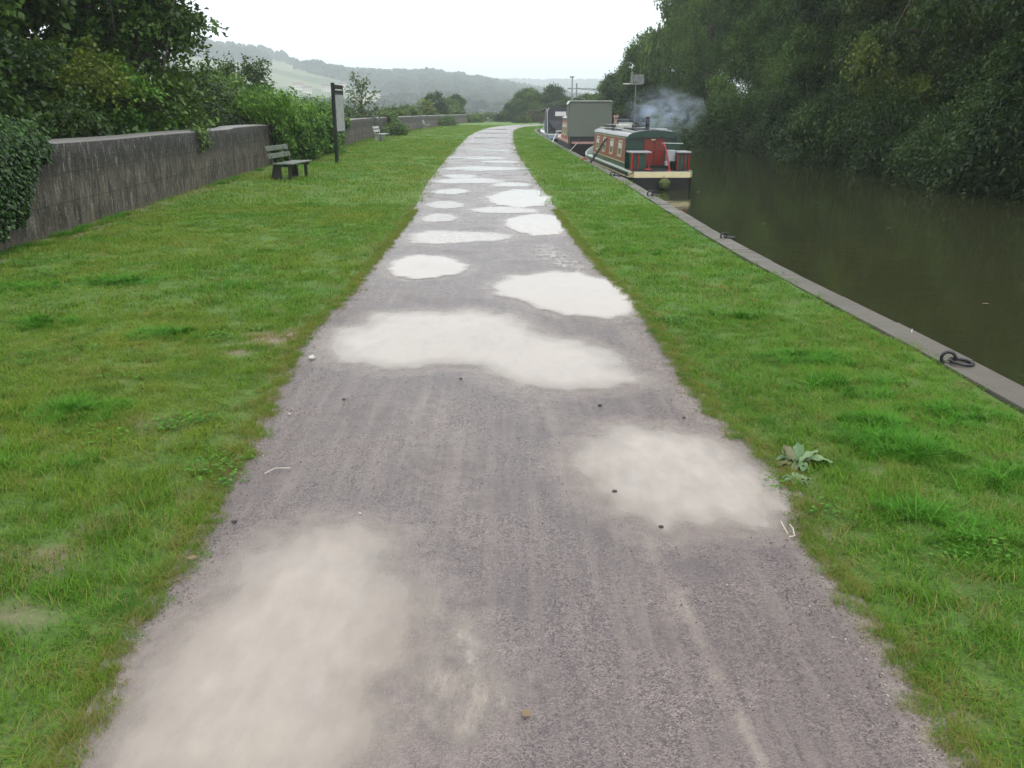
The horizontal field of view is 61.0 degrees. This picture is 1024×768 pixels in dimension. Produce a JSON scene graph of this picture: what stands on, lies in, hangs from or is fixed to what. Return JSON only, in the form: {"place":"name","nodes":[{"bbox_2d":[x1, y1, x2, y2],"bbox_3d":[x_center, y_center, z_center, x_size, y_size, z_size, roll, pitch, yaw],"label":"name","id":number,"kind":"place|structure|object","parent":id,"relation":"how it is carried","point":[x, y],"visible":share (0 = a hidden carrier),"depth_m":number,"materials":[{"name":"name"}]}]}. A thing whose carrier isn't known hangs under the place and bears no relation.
{"place":"outdoors","nodes":[
{"label":"outdoors","id":0,"kind":"place"},
{"bbox_2d":[149,124,661,204],"label":"grass","id":1,"kind":"structure","parent":0,"point":[399,147],"depth_m":24.72,"materials":[{"name":"green plant"}]},
{"bbox_2d":[27,0,818,85],"label":"sky","id":2,"kind":"structure","parent":0,"point":[532,39],"materials":[{"name":"white"}]},
{"bbox_2d":[0,121,1023,767],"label":"lawn","id":3,"kind":"structure","parent":0,"point":[38,617],"depth_m":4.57,"materials":[{"name":"plant"}]},
{"bbox_2d":[264,143,311,180],"bbox_3d":[-5.935,-5.909,23.154,0.728,0.956,1.750,1,17,4],"label":"park bench","id":4,"kind":"object","parent":3,"relation":"on","point":[292,165],"visible":0.94,"depth_m":22.76,"materials":[{"name":"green wood"}]},
{"bbox_2d":[229,86,346,162],"bbox_3d":[-8.422,-9.917,33.623,3.076,2.862,11.093,0,17,0],"label":"ivy bush","id":5,"kind":"object","parent":3,"relation":"on","point":[307,134],"visible":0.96,"depth_m":29.70,"materials":[{"name":"green plant"}]},
{"bbox_2d":[372,125,388,140],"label":"park bench","id":6,"kind":"object","parent":3,"relation":"on","point":[377,137],"visible":0.95,"depth_m":52.88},
{"bbox_2d":[0,201,846,317],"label":"grass","id":7,"kind":"structure","parent":3,"relation":"on","point":[364,211],"depth_m":10.53,"materials":[{"name":"green plant"}]},
{"bbox_2d":[0,220,1012,562],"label":"clover","id":8,"kind":"object","parent":3,"relation":"on","point":[162,426],"visible":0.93,"depth_m":4.96,"materials":[{"name":"green plant"}]},
{"bbox_2d":[53,124,981,767],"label":"path","id":9,"kind":"structure","parent":0,"point":[649,662],"depth_m":3.35,"materials":[{"name":"grey gravel"}]},
{"bbox_2d":[110,521,412,767],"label":"puddle","id":10,"kind":"object","parent":9,"relation":"on","point":[286,654],"visible":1,"depth_m":2.77,"materials":[{"name":"liquid"}]},
{"bbox_2d":[388,254,468,278],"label":"puddle","id":11,"kind":"object","parent":9,"relation":"on","point":[420,266],"visible":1,"depth_m":9.88,"materials":[{"name":"liquid"}]},
{"bbox_2d":[421,213,456,221],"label":"puddle","id":12,"kind":"object","parent":9,"relation":"on","point":[436,217],"visible":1,"depth_m":14.44,"materials":[{"name":"liquid"}]},
{"bbox_2d":[425,201,463,208],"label":"puddle","id":13,"kind":"object","parent":9,"relation":"on","point":[443,204],"visible":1,"depth_m":16.57,"materials":[{"name":"liquid"}]},
{"bbox_2d":[431,188,469,193],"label":"puddle","id":14,"kind":"object","parent":9,"relation":"on","point":[451,191],"visible":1,"depth_m":19.30,"materials":[{"name":"liquid"}]},
{"bbox_2d":[442,174,477,177],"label":"puddle","id":15,"kind":"object","parent":9,"relation":"on","point":[458,176],"visible":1,"depth_m":23.81,"materials":[{"name":"liquid"}]},
{"bbox_2d":[408,230,512,243],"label":"puddle","id":16,"kind":"object","parent":9,"relation":"on","point":[435,237],"visible":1,"depth_m":12.23,"materials":[{"name":"liquid"}]},
{"bbox_2d":[426,603,505,734],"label":"puddle","id":17,"kind":"object","parent":9,"relation":"on","point":[479,700],"visible":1,"depth_m":2.66,"materials":[{"name":"liquid"}]},
{"bbox_2d":[430,177,504,182],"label":"puddle","id":18,"kind":"object","parent":9,"relation":"on","point":[470,180],"visible":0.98,"depth_m":22.34,"materials":[{"name":"liquid"}]},
{"bbox_2d":[448,156,510,159],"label":"puddle","id":19,"kind":"object","parent":9,"relation":"on","point":[484,157],"visible":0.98,"depth_m":33.62,"materials":[{"name":"liquid"}]},
{"bbox_2d":[441,166,526,170],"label":"puddle","id":20,"kind":"object","parent":9,"relation":"on","point":[477,168],"visible":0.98,"depth_m":27.14,"materials":[{"name":"liquid"}]},
{"bbox_2d":[330,309,639,390],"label":"puddle","id":21,"kind":"object","parent":9,"relation":"on","point":[517,351],"visible":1,"depth_m":6.45,"materials":[{"name":"liquid"}]},
{"bbox_2d":[453,149,516,151],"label":"puddle","id":22,"kind":"object","parent":9,"relation":"on","point":[481,150],"visible":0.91,"depth_m":39.93,"materials":[{"name":"liquid"}]},
{"bbox_2d":[479,160,522,162],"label":"puddle","id":23,"kind":"object","parent":9,"relation":"on","point":[499,161],"visible":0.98,"depth_m":30.93,"materials":[{"name":"liquid"}]},
{"bbox_2d":[469,207,537,212],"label":"puddle","id":24,"kind":"object","parent":9,"relation":"on","point":[502,210],"visible":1,"depth_m":15.56,"materials":[{"name":"liquid"}]},
{"bbox_2d":[491,182,531,186],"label":"puddle","id":25,"kind":"object","parent":9,"relation":"on","point":[506,184],"visible":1,"depth_m":21.16,"materials":[{"name":"liquid"}]},
{"bbox_2d":[485,189,551,207],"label":"puddle","id":26,"kind":"object","parent":9,"relation":"on","point":[515,198],"visible":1,"depth_m":17.73,"materials":[{"name":"liquid"}]},
{"bbox_2d":[504,213,567,235],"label":"puddle","id":27,"kind":"object","parent":9,"relation":"on","point":[536,224],"visible":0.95,"depth_m":13.60,"materials":[{"name":"liquid"}]},
{"bbox_2d":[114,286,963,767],"bbox_3d":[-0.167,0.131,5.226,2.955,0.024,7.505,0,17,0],"label":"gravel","id":28,"kind":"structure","parent":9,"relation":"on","point":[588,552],"depth_m":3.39,"materials":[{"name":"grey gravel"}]},
{"bbox_2d":[539,245,583,271],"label":"puddle","id":29,"kind":"object","parent":9,"relation":"on","point":[559,261],"visible":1,"depth_m":10.40,"materials":[{"name":"liquid"}]},
{"bbox_2d":[492,271,643,318],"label":"puddle","id":30,"kind":"object","parent":9,"relation":"on","point":[577,293],"visible":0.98,"depth_m":8.43,"materials":[{"name":"liquid"}]},
{"bbox_2d":[572,425,790,530],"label":"puddle","id":31,"kind":"object","parent":9,"relation":"on","point":[667,480],"visible":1,"depth_m":4.18,"materials":[{"name":"liquid"}]},
{"bbox_2d":[780,472,811,485],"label":"plantain plant","id":32,"kind":"object","parent":9,"relation":"on","point":[803,481],"visible":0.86,"depth_m":4.18,"materials":[{"name":"green plant"}]},
{"bbox_2d":[773,442,832,472],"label":"dock plant","id":33,"kind":"object","parent":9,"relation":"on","point":[798,454],"visible":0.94,"depth_m":4.39,"materials":[{"name":"green plant"}]},
{"bbox_2d":[26,42,1023,193],"bbox_3d":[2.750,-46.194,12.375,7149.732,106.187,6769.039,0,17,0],"label":"ground","id":34,"kind":"structure","parent":0,"point":[284,76],"depth_m":901.24,"materials":[{"name":"green plant"}]},
{"bbox_2d":[0,0,91,138],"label":"sycamore tree","id":35,"kind":"object","parent":34,"relation":"on","point":[9,13],"visible":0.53,"depth_m":17.78,"materials":[{"name":"green plant"}]},
{"bbox_2d":[0,27,138,138],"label":"bramble bush","id":36,"kind":"object","parent":34,"relation":"on","point":[89,120],"visible":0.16,"depth_m":16.40,"materials":[{"name":"green plant"}]},
{"bbox_2d":[0,31,145,137],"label":"bramble bush","id":37,"kind":"object","parent":34,"relation":"on","point":[108,75],"visible":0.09,"depth_m":18.70,"materials":[{"name":"green plant"}]},
{"bbox_2d":[0,0,228,131],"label":"sycamore tree","id":38,"kind":"object","parent":34,"relation":"on","point":[130,34],"visible":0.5,"depth_m":21.75,"materials":[{"name":"green plant"}]},
{"bbox_2d":[59,54,184,135],"bbox_3d":[-9.527,-5.537,21.376,3.692,4.851,4.718,0,17,0],"label":"bramble bush","id":39,"kind":"object","parent":34,"relation":"on","point":[150,91],"visible":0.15,"depth_m":20.36,"materials":[{"name":"green plant"}]},
{"bbox_2d":[74,68,230,129],"bbox_3d":[-10.223,-6.848,25.274,3.933,4.720,6.089,0,17,0],"label":"bramble bush","id":40,"kind":"object","parent":34,"relation":"on","point":[206,105],"visible":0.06,"depth_m":25.22,"materials":[{"name":"green plant"}]},
{"bbox_2d":[170,64,256,125],"bbox_3d":[-10.559,-7.968,29.014,4.083,5.098,6.584,0,17,0],"label":"bramble bush","id":41,"kind":"object","parent":34,"relation":"on","point":[237,120],"visible":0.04,"depth_m":28.76,"materials":[{"name":"green plant"}]},
{"bbox_2d":[197,70,262,124],"bbox_3d":[-10.501,-9.304,32.862,3.952,4.822,5.904,0,17,0],"label":"bramble bush","id":42,"kind":"object","parent":34,"relation":"on","point":[235,81],"visible":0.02,"depth_m":32.39,"materials":[{"name":"green plant"}]},
{"bbox_2d":[0,114,491,252],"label":"concrete wall","id":43,"kind":"structure","parent":34,"relation":"on","point":[84,180],"depth_m":15.98,"materials":[{"name":"grey concrete"}]},
{"bbox_2d":[0,114,56,243],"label":"ivy curtain","id":44,"kind":"object","parent":43,"relation":"hanging from","point":[23,140],"visible":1,"depth_m":11.18,"materials":[{"name":"green plant"}]},
{"bbox_2d":[183,123,214,153],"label":"ivy sprig","id":45,"kind":"object","parent":43,"relation":"hanging from","point":[204,134],"visible":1,"depth_m":20.43,"materials":[{"name":"green plant"}]},
{"bbox_2d":[376,109,398,124],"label":"ivy clump","id":46,"kind":"object","parent":43,"relation":"attached to","point":[390,114],"visible":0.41,"depth_m":68.87,"materials":[{"name":"green plant"}]},
{"bbox_2d":[187,51,310,101],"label":"ash tree","id":47,"kind":"object","parent":34,"relation":"on","point":[249,74],"visible":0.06,"depth_m":43.08,"materials":[{"name":"green plant"}]},
{"bbox_2d":[228,80,277,119],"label":"bramble bush","id":48,"kind":"object","parent":34,"relation":"on","point":[264,87],"visible":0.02,"depth_m":35.55,"materials":[{"name":"green plant"}]},
{"bbox_2d":[293,82,303,89],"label":"hillside house","id":49,"kind":"structure","parent":34,"relation":"on","point":[297,85],"depth_m":791.04,"materials":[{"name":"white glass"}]},
{"bbox_2d":[302,85,311,93],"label":"hillside house","id":50,"kind":"structure","parent":34,"relation":"on","point":[307,89],"depth_m":775.17,"materials":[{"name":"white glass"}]},
{"bbox_2d":[321,83,330,91],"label":"hillside house","id":51,"kind":"structure","parent":34,"relation":"on","point":[326,87],"depth_m":823.16,"materials":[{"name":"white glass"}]},
{"bbox_2d":[331,83,344,162],"bbox_3d":[-6.080,-9.091,30.639,0.110,2.860,1.105,2,17,7],"label":"information sign","id":52,"kind":"object","parent":34,"relation":"on","point":[337,108],"visible":0.9,"depth_m":30.32,"materials":[{"name":"paint"}]},
{"bbox_2d":[344,99,375,118],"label":"bramble bush","id":53,"kind":"object","parent":34,"relation":"on","point":[356,114],"visible":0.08,"depth_m":64.92,"materials":[{"name":"green plant"}]},
{"bbox_2d":[344,71,395,136],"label":"sapling","id":54,"kind":"object","parent":34,"relation":"on","point":[361,104],"visible":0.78,"depth_m":59.67,"materials":[{"name":"green plant"}]},
{"bbox_2d":[377,104,407,116],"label":"bramble bush","id":55,"kind":"object","parent":34,"relation":"on","point":[401,113],"visible":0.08,"depth_m":85.85,"materials":[{"name":"green plant"}]},
{"bbox_2d":[383,118,410,135],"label":"wall foot bush","id":56,"kind":"object","parent":34,"relation":"on","point":[399,129],"visible":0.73,"depth_m":64.96,"materials":[{"name":"green plant"}]},
{"bbox_2d":[396,101,423,115],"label":"bramble bush","id":57,"kind":"object","parent":34,"relation":"on","point":[412,111],"visible":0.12,"depth_m":100.73,"materials":[{"name":"green plant"}]},
{"bbox_2d":[137,35,701,119],"bbox_3d":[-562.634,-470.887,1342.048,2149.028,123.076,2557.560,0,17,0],"label":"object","id":58,"kind":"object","parent":34,"relation":"on","point":[477,92],"visible":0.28,"depth_m":971.34,"materials":[{"name":"green plant"}]},
{"bbox_2d":[415,96,443,114],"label":"bramble bush","id":59,"kind":"object","parent":34,"relation":"on","point":[424,109],"visible":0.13,"depth_m":120.42,"materials":[{"name":"green plant"}]},
{"bbox_2d":[421,89,449,114],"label":"bramble bush","id":60,"kind":"object","parent":34,"relation":"on","point":[441,107],"visible":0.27,"depth_m":129.51,"materials":[{"name":"green plant"}]},
{"bbox_2d":[438,113,458,125],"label":"wall foot bush","id":61,"kind":"object","parent":34,"relation":"on","point":[445,120],"visible":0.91,"depth_m":110.14,"materials":[{"name":"green plant"}]},
{"bbox_2d":[442,93,466,113],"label":"bramble bush","id":62,"kind":"object","parent":34,"relation":"on","point":[457,100],"visible":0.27,"depth_m":150.02,"materials":[{"name":"green plant"}]},
{"bbox_2d":[447,103,468,114],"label":"bramble bush","id":63,"kind":"object","parent":34,"relation":"on","point":[456,109],"visible":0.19,"depth_m":144.95,"materials":[{"name":"green plant"}]},
{"bbox_2d":[467,111,485,122],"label":"wall foot bush","id":64,"kind":"object","parent":34,"relation":"on","point":[475,117],"visible":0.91,"depth_m":147.16,"materials":[{"name":"green plant"}]},
{"bbox_2d":[481,111,504,121],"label":"shrub","id":65,"kind":"object","parent":34,"relation":"on","point":[489,115],"visible":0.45,"depth_m":166.50,"materials":[{"name":"green plant"}]},
{"bbox_2d":[493,109,519,121],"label":"shrub","id":66,"kind":"object","parent":34,"relation":"on","point":[498,117],"visible":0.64,"depth_m":158.66,"materials":[{"name":"green plant"}]},
{"bbox_2d":[501,102,513,121],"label":"hedgerow tree","id":67,"kind":"object","parent":34,"relation":"on","point":[507,107],"visible":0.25,"depth_m":162.90,"materials":[{"name":"green plant"}]},
{"bbox_2d":[512,113,532,122],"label":"shrub","id":68,"kind":"object","parent":34,"relation":"on","point":[520,118],"visible":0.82,"depth_m":141.03,"materials":[{"name":"green plant"}]},
{"bbox_2d":[508,86,545,116],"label":"hedgerow tree","id":69,"kind":"object","parent":34,"relation":"on","point":[527,101],"visible":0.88,"depth_m":154.87,"materials":[{"name":"green plant"}]},
{"bbox_2d":[524,107,544,122],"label":"shrub","id":70,"kind":"object","parent":34,"relation":"on","point":[531,113],"visible":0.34,"depth_m":148.38,"materials":[{"name":"green plant"}]},
{"bbox_2d":[535,81,567,119],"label":"hedgerow tree","id":71,"kind":"object","parent":34,"relation":"on","point":[552,94],"visible":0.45,"depth_m":156.43,"materials":[{"name":"green plant"}]},
{"bbox_2d":[543,95,577,107],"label":"hedgerow tree","id":72,"kind":"object","parent":34,"relation":"on","point":[563,103],"visible":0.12,"depth_m":147.53,"materials":[{"name":"green plant"}]},
{"bbox_2d":[573,92,600,100],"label":"hedgerow tree","id":73,"kind":"object","parent":34,"relation":"on","point":[588,97],"visible":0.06,"depth_m":123.05,"materials":[{"name":"green plant"}]},
{"bbox_2d":[593,65,637,122],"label":"hedgerow tree","id":74,"kind":"object","parent":34,"relation":"on","point":[608,90],"visible":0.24,"depth_m":102.74,"materials":[{"name":"green plant"}]},
{"bbox_2d":[614,27,662,126],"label":"hedgerow tree","id":75,"kind":"object","parent":34,"relation":"on","point":[631,57],"visible":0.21,"depth_m":87.28,"materials":[{"name":"green plant"}]},
{"bbox_2d":[607,71,677,129],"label":"hedgerow tree","id":76,"kind":"object","parent":34,"relation":"on","point":[645,92],"visible":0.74,"depth_m":79.71,"materials":[{"name":"green plant"}]},
{"bbox_2d":[635,0,732,127],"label":"hedgerow tree","id":77,"kind":"object","parent":34,"relation":"on","point":[650,54],"visible":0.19,"depth_m":80.47,"materials":[{"name":"green plant"}]},
{"bbox_2d":[673,97,737,143],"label":"overhanging bush","id":78,"kind":"object","parent":34,"relation":"on","point":[690,115],"visible":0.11,"depth_m":59.70,"materials":[{"name":"green plant"}]},
{"bbox_2d":[648,0,766,139],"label":"willow tree","id":79,"kind":"object","parent":34,"relation":"on","point":[686,102],"visible":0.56,"depth_m":67.69,"materials":[{"name":"green plant"}]},
{"bbox_2d":[680,83,795,149],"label":"overhanging bush","id":80,"kind":"object","parent":34,"relation":"on","point":[744,119],"visible":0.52,"depth_m":50.61,"materials":[{"name":"green plant"}]},
{"bbox_2d":[705,1,802,100],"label":"broadleaf tree","id":81,"kind":"object","parent":34,"relation":"on","point":[736,56],"visible":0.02,"depth_m":68.34,"materials":[{"name":"green plant"}]},
{"bbox_2d":[699,0,822,135],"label":"broadleaf tree","id":82,"kind":"object","parent":34,"relation":"on","point":[736,42],"visible":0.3,"depth_m":53.27,"materials":[{"name":"green plant"}]},
{"bbox_2d":[734,102,807,153],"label":"overhanging bush","id":83,"kind":"object","parent":34,"relation":"on","point":[751,141],"visible":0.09,"depth_m":46.06,"materials":[{"name":"green plant"}]},
{"bbox_2d":[535,125,1023,413],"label":"canal kerb","id":84,"kind":"structure","parent":34,"relation":"on","point":[1010,393],"depth_m":7.48,"materials":[{"name":"stone"}]},
{"bbox_2d":[590,125,615,162],"bbox_3d":[3.058,-8.106,29.415,0.253,1.276,1.365,-14,22,-39],"label":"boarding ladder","id":85,"kind":"object","parent":84,"relation":"on","point":[600,147],"visible":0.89,"depth_m":29.44,"materials":[{"name":"black metal"}]},
{"bbox_2d":[940,350,974,366],"bbox_3d":[3.124,-0.177,6.069,0.173,0.114,0.204,-13,21,-35],"label":"mooring ring","id":86,"kind":"object","parent":84,"relation":"on","point":[953,359],"visible":1,"depth_m":6.06,"materials":[{"name":"metal"}]},
{"bbox_2d":[764,103,833,158],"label":"overhanging bush","id":87,"kind":"object","parent":34,"relation":"on","point":[782,140],"depth_m":41.03,"materials":[{"name":"green plant"}]},
{"bbox_2d":[760,71,901,167],"bbox_3d":[14.088,-9.621,36.519,7.190,6.858,9.038,5,18,16],"label":"overhanging bush","id":88,"kind":"object","parent":34,"relation":"on","point":[805,125],"visible":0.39,"depth_m":34.77,"materials":[{"name":"green plant"}]},
{"bbox_2d":[744,0,923,149],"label":"willow tree","id":89,"kind":"object","parent":34,"relation":"on","point":[827,52],"visible":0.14,"depth_m":44.57,"materials":[{"name":"green plant"}]},
{"bbox_2d":[755,0,972,155],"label":"broadleaf tree","id":90,"kind":"object","parent":34,"relation":"on","point":[806,75],"visible":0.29,"depth_m":38.95,"materials":[{"name":"green plant"}]},
{"bbox_2d":[811,72,972,176],"bbox_3d":[14.761,-8.232,32.023,7.120,6.082,8.736,4,18,12],"label":"overhanging bush","id":91,"kind":"object","parent":34,"relation":"on","point":[874,145],"visible":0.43,"depth_m":30.34,"materials":[{"name":"green plant"}]},
{"bbox_2d":[863,100,973,178],"bbox_3d":[14.423,-7.106,28.817,4.606,4.394,5.790,-1,17,-2],"label":"overhanging bush","id":92,"kind":"object","parent":34,"relation":"on","point":[891,150],"visible":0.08,"depth_m":28.95,"materials":[{"name":"green plant"}]},
{"bbox_2d":[818,0,1023,141],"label":"broadleaf tree","id":93,"kind":"object","parent":34,"relation":"on","point":[866,47],"visible":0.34,"depth_m":31.00,"materials":[{"name":"green plant"}]},
{"bbox_2d":[872,82,1023,193],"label":"overhanging bush","id":94,"kind":"object","parent":34,"relation":"on","point":[941,119],"visible":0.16,"depth_m":25.38,"materials":[{"name":"green plant"}]},
{"bbox_2d":[892,75,1023,200],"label":"overhanging bush","id":95,"kind":"object","parent":34,"relation":"on","point":[949,163],"visible":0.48,"depth_m":22.30,"materials":[{"name":"green plant"}]},
{"bbox_2d":[905,0,1023,113],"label":"broadleaf tree","id":96,"kind":"object","parent":34,"relation":"on","point":[967,62],"visible":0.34,"depth_m":26.85,"materials":[{"name":"green plant"}]},
{"bbox_2d":[949,0,1023,193],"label":"broadleaf tree","id":97,"kind":"object","parent":34,"relation":"on","point":[1007,60],"visible":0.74,"depth_m":22.20,"materials":[{"name":"green plant"}]},
{"bbox_2d":[988,154,1023,204],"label":"overhanging bush","id":98,"kind":"object","parent":34,"relation":"on","point":[1017,180],"visible":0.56,"depth_m":20.99,"materials":[{"name":"green plant"}]},
{"bbox_2d":[556,138,1023,386],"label":"water","id":99,"kind":"structure","parent":0,"point":[941,266],"depth_m":14.89,"materials":[{"name":"green liquid"}]},
{"bbox_2d":[540,107,566,141],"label":"cabin cruiser","id":100,"kind":"object","parent":99,"relation":"on","point":[552,123],"visible":0.52,"depth_m":61.45,"materials":[{"name":"white paint"}]},
{"bbox_2d":[558,101,612,156],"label":"canvas covered boat","id":101,"kind":"object","parent":99,"relation":"on","point":[582,121],"visible":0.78,"depth_m":40.63,"materials":[{"name":"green fabric"}]},
{"bbox_2d":[585,72,691,189],"bbox_3d":[3.896,-8.563,29.724,1.830,3.700,13.242,-1,17,-2],"label":"narrowboat","id":102,"kind":"object","parent":99,"relation":"on","point":[660,153],"visible":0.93,"depth_m":25.11,"materials":[{"name":"green paint"}]},
{"bbox_2d":[617,140,622,156],"bbox_3d":[3.270,-7.139,26.341,0.064,0.470,0.690,-1,17,-2],"label":"window","id":103,"kind":"structure","parent":102,"relation":"in","point":[620,142],"depth_m":26.34,"materials":[{"name":"white glass"}]},
{"bbox_2d":[616,124,631,128],"bbox_3d":[3.645,-8.398,28.372,0.400,0.130,0.900,-1,17,-2],"label":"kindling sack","id":104,"kind":"object","parent":102,"relation":"on","point":[621,126],"visible":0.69,"depth_m":27.95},
{"bbox_2d":[644,138,653,165],"bbox_3d":[3.962,-6.753,25.176,0.295,0.840,0.042,-1,17,-2],"label":"door","id":105,"kind":"structure","parent":102,"relation":"in","point":[648,143],"depth_m":25.14,"materials":[{"name":"red wood"}]},
{"bbox_2d":[653,138,664,165],"bbox_3d":[4.267,-6.757,25.186,0.295,0.840,0.042,-1,17,-2],"label":"door","id":106,"kind":"structure","parent":102,"relation":"in","point":[659,147],"depth_m":25.19,"materials":[{"name":"red wood"}]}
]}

